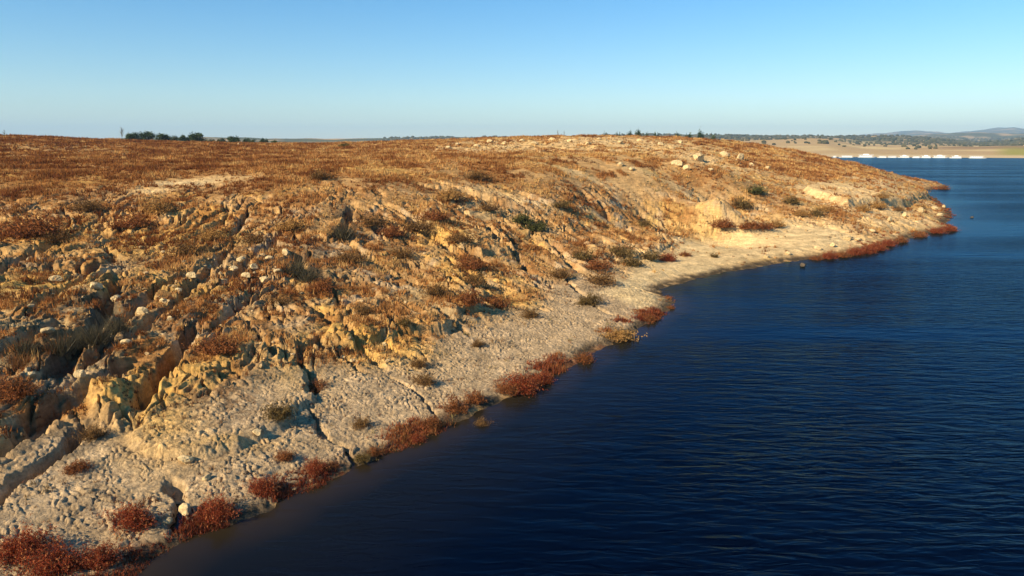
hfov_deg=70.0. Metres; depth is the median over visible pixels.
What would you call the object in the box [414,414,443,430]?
shoreline shrub
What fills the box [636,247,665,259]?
cove shrub
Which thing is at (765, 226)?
spit shrub
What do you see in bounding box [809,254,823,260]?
shoreline shrub
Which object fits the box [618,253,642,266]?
cove shrub
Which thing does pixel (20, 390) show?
slope shrub
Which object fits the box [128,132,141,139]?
tree
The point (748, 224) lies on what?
spit shrub
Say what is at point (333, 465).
shoreline shrub
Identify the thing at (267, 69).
sky
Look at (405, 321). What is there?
beach shrub
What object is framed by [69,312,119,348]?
reed clump
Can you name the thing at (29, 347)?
reed clump
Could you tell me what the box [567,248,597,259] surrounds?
cove shrub
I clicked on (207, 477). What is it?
boulder
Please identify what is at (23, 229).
slope shrub
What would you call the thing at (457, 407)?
shoreline shrub
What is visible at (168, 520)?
boulder
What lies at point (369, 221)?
gully head shrub
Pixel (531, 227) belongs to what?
green shrub
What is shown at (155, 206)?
slope shrub
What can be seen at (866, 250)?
shoreline shrub
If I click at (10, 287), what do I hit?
weeds
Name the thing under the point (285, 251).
boulder
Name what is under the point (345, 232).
reed clump
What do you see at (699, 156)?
boulder
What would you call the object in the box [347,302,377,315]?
slope shrub
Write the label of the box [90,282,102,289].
boulder
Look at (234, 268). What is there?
boulder
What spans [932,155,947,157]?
houseboat
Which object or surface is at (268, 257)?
boulder
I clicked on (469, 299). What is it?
slope shrub
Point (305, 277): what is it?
reed clump
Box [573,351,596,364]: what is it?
shoreline shrub
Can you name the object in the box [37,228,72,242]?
slope shrub
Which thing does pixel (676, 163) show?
boulder
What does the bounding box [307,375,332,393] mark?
beach shrub
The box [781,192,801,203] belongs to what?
green shrub
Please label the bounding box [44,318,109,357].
reed clump
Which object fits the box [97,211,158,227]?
slope shrub
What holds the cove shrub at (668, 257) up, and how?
on the ground at (128, 456)
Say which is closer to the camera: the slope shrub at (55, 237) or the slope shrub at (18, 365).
the slope shrub at (18, 365)
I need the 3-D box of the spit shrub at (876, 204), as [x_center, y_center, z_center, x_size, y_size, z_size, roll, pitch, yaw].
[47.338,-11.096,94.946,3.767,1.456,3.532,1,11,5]
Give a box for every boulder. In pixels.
[25,372,35,377]
[40,327,54,332]
[48,275,62,281]
[73,370,85,377]
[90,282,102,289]
[110,295,120,301]
[120,339,131,344]
[136,307,148,314]
[163,517,172,524]
[177,455,193,463]
[178,503,190,515]
[186,272,196,278]
[202,474,210,480]
[229,266,237,271]
[236,256,245,261]
[241,272,250,277]
[250,263,257,269]
[252,428,260,435]
[259,276,268,282]
[265,255,273,259]
[282,249,289,255]
[671,160,682,166]
[683,165,689,169]
[693,153,703,161]
[719,151,729,156]
[737,153,743,159]
[843,235,850,240]
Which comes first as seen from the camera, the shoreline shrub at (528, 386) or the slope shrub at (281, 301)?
the shoreline shrub at (528, 386)
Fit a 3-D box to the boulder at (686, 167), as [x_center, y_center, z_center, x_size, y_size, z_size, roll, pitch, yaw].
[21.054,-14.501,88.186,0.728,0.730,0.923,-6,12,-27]
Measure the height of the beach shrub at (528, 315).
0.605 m
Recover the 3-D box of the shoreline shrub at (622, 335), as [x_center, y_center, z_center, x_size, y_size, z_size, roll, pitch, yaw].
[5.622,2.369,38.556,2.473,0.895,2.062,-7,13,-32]
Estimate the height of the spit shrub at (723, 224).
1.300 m
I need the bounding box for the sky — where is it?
[0,0,1023,138]
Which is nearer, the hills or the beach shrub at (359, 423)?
the beach shrub at (359, 423)
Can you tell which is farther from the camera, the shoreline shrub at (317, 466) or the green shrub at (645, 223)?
the green shrub at (645, 223)
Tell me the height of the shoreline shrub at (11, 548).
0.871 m
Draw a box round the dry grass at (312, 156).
[0,134,942,438]
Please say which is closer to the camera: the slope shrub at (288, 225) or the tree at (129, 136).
the slope shrub at (288, 225)
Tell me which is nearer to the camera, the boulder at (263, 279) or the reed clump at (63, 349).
the reed clump at (63, 349)
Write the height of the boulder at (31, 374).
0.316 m
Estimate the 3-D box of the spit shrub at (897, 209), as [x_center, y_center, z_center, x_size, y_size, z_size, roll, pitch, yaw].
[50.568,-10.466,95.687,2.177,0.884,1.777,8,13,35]
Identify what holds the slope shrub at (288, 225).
on the ground at (128, 456)
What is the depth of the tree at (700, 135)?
445.56 m
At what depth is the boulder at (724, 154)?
125.92 m
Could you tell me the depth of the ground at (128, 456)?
36.87 m
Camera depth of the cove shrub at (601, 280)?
50.13 m
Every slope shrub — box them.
[0,209,73,238]
[0,350,46,373]
[0,372,43,404]
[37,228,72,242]
[57,195,107,211]
[58,456,94,477]
[67,421,110,443]
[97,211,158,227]
[136,196,177,212]
[165,239,210,257]
[181,329,243,355]
[194,226,230,240]
[236,231,272,244]
[267,292,295,307]
[269,215,311,229]
[302,277,337,292]
[328,247,369,262]
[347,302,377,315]
[420,279,454,297]
[450,284,489,306]
[461,270,487,287]
[479,294,517,308]
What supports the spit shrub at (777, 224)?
on the ground at (128, 456)
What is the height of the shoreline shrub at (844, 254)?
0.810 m
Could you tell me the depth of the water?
24.39 m
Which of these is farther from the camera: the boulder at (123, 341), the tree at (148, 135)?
the tree at (148, 135)
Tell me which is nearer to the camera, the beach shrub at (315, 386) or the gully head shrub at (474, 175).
the beach shrub at (315, 386)
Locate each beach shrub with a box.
[254,396,297,423]
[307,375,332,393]
[348,414,372,430]
[394,315,415,326]
[406,355,427,368]
[412,370,436,386]
[472,338,487,346]
[519,307,542,318]
[574,289,606,306]
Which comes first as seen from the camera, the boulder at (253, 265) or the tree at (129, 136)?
the boulder at (253, 265)
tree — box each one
[124,133,134,139]
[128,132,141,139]
[139,131,154,139]
[154,133,170,140]
[170,136,178,140]
[178,135,190,140]
[188,132,205,141]
[226,136,240,141]
[243,138,253,142]
[697,129,703,137]
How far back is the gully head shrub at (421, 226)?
53.81 m
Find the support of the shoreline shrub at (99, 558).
on the ground at (128, 456)
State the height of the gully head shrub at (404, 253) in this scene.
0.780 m
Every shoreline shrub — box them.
[0,513,63,571]
[0,531,93,575]
[74,537,127,573]
[97,499,165,536]
[193,486,242,526]
[243,474,283,498]
[269,448,298,461]
[296,456,331,477]
[324,460,340,471]
[352,450,378,464]
[364,445,383,457]
[404,432,428,443]
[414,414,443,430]
[434,394,471,415]
[462,387,488,404]
[472,417,492,426]
[493,366,543,396]
[493,382,522,396]
[535,367,557,386]
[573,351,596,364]
[598,326,647,342]
[641,312,659,323]
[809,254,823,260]
[819,248,839,258]
[833,251,852,257]
[846,244,864,254]
[854,244,877,253]
[865,242,887,250]
[879,238,897,245]
[892,234,909,242]
[909,231,928,237]
[928,225,948,233]
[937,185,949,189]
[941,223,959,230]
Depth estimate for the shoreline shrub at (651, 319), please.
42.56 m
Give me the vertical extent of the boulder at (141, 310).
0.396 m
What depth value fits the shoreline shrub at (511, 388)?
29.88 m
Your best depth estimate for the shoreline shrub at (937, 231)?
86.52 m
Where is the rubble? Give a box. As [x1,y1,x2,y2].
[7,136,936,490]
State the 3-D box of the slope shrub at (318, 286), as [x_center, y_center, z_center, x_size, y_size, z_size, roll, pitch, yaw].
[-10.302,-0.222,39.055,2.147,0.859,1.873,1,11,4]
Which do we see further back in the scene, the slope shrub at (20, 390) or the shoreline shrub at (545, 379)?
the shoreline shrub at (545, 379)
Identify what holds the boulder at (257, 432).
on the ground at (128, 456)
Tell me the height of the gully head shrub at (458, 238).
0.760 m
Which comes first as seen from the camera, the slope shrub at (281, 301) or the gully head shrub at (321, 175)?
the slope shrub at (281, 301)
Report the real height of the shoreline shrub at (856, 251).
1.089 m
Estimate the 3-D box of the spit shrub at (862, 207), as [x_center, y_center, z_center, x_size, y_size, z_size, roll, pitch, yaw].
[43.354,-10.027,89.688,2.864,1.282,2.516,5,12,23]
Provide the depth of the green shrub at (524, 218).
61.96 m
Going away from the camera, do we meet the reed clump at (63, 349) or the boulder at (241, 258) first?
the reed clump at (63, 349)
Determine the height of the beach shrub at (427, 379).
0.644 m
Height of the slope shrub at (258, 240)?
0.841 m
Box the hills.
[120,127,1023,157]
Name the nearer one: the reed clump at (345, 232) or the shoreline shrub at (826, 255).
the reed clump at (345, 232)
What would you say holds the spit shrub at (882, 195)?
on the ground at (128, 456)
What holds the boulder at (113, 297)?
on the ground at (128, 456)
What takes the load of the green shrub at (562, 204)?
on the ground at (128, 456)
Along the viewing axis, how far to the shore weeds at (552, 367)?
22.60 m
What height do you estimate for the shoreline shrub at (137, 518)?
0.800 m
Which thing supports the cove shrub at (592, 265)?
on the ground at (128, 456)
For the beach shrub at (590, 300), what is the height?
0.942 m
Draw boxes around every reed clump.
[0,324,47,356]
[26,324,83,356]
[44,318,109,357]
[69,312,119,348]
[97,309,137,336]
[277,251,314,275]
[291,263,324,283]
[330,216,357,238]
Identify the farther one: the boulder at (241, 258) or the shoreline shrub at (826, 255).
the shoreline shrub at (826, 255)
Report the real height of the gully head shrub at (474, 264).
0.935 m
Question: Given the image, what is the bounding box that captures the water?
[138,157,1023,575]
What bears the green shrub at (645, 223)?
on the ground at (128, 456)
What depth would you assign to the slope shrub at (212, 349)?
29.11 m
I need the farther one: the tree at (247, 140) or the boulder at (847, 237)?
the tree at (247, 140)
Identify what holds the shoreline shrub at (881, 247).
on the ground at (128, 456)
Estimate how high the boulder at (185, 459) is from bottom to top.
0.246 m
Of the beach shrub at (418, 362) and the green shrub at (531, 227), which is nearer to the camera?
the beach shrub at (418, 362)
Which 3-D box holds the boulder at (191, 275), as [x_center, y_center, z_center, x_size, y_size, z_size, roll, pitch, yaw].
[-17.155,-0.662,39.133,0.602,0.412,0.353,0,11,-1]
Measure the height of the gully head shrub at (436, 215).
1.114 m
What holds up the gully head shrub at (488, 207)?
on the ground at (128, 456)
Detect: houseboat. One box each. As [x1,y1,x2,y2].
[858,154,875,157]
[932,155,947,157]
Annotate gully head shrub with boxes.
[306,168,342,179]
[350,212,392,226]
[374,222,407,236]
[385,245,417,257]
[399,216,438,230]
[411,208,451,220]
[434,186,469,199]
[444,231,476,242]
[450,256,489,270]
[461,169,498,179]
[477,200,504,210]
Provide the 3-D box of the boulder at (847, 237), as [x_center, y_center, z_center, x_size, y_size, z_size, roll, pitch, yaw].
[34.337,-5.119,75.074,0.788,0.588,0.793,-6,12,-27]
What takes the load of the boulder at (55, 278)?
on the ground at (128, 456)
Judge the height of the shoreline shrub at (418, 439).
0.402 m
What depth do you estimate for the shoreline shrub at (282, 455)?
22.94 m
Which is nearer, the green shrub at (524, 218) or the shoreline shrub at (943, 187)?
the green shrub at (524, 218)
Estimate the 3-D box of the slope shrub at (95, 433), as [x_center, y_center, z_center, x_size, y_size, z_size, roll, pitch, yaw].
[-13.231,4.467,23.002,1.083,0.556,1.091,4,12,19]
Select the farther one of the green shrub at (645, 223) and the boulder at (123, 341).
the green shrub at (645, 223)
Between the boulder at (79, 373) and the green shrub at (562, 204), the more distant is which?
the green shrub at (562, 204)
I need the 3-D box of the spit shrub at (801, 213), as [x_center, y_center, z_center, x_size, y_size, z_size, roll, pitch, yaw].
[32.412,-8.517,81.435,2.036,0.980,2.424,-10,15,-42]
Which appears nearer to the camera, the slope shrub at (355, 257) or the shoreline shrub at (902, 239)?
the slope shrub at (355, 257)
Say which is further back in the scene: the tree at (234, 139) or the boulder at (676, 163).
the tree at (234, 139)
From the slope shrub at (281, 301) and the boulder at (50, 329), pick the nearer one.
the boulder at (50, 329)
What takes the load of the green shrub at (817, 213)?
on the ground at (128, 456)
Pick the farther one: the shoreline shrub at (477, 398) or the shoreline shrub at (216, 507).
the shoreline shrub at (477, 398)
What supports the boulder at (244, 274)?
on the ground at (128, 456)
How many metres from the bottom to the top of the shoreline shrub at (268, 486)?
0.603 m
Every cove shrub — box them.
[546,266,572,278]
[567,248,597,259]
[581,255,615,270]
[584,270,622,288]
[608,240,639,257]
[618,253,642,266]
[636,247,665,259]
[657,251,677,261]
[678,250,693,256]
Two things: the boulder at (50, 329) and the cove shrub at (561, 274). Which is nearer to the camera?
the boulder at (50, 329)
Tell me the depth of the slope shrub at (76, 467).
21.09 m
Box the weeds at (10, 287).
[0,135,937,575]
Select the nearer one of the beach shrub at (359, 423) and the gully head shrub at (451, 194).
the beach shrub at (359, 423)
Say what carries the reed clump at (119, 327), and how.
on the ground at (128, 456)
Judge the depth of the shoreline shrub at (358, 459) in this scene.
23.51 m
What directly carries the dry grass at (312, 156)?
on the ground at (128, 456)
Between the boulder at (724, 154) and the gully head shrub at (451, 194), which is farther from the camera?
the boulder at (724, 154)
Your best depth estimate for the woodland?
1769.84 m
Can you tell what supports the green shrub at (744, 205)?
on the ground at (128, 456)
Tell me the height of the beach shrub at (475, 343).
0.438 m
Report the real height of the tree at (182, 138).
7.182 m
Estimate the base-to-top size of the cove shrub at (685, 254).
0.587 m
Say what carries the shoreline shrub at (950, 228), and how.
on the ground at (128, 456)
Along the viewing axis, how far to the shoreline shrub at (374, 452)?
24.14 m
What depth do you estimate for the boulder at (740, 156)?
124.46 m
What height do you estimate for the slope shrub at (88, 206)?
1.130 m
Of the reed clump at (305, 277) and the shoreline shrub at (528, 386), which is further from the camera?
the reed clump at (305, 277)
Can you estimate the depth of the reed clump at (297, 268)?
41.40 m
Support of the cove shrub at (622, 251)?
on the ground at (128, 456)
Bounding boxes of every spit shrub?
[710,215,736,227]
[738,218,763,229]
[751,219,775,229]
[765,218,787,226]
[793,208,809,215]
[816,204,837,211]
[854,203,874,211]
[869,198,892,207]
[875,191,891,198]
[893,206,903,210]
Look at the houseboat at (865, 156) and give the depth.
719.96 m
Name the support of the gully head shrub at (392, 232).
on the ground at (128, 456)
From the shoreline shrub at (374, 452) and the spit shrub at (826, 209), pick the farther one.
the spit shrub at (826, 209)
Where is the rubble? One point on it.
(387, 250)
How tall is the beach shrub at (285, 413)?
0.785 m
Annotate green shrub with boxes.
[510,209,539,223]
[521,220,551,230]
[551,197,569,207]
[636,218,656,226]
[730,197,754,207]
[746,184,767,193]
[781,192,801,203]
[809,206,826,215]
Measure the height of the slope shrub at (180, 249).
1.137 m
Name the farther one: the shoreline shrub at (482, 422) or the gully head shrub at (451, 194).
the gully head shrub at (451, 194)
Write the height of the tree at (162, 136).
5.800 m
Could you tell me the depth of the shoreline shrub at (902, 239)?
78.22 m
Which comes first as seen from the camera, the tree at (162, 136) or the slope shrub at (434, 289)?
the slope shrub at (434, 289)
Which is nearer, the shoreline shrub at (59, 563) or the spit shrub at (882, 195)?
the shoreline shrub at (59, 563)
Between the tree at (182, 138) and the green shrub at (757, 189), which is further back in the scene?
the tree at (182, 138)
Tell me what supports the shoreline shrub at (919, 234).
on the ground at (128, 456)
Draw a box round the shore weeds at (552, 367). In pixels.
[80,183,956,575]
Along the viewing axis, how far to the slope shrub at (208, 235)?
47.46 m
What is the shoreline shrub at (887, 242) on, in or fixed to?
on the ground at (128, 456)
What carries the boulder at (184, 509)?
on the ground at (128, 456)
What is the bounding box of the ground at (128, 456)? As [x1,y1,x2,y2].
[0,136,951,575]
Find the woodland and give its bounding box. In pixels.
[382,133,1023,149]
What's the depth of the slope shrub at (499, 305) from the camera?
42.15 m
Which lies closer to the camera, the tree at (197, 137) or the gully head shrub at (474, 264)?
the gully head shrub at (474, 264)
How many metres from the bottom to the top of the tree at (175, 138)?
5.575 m
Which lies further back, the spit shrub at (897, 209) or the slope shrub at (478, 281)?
the spit shrub at (897, 209)
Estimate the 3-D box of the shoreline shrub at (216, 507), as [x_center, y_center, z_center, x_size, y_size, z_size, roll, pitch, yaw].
[-8.006,5.862,19.843,1.468,0.857,1.250,6,12,27]

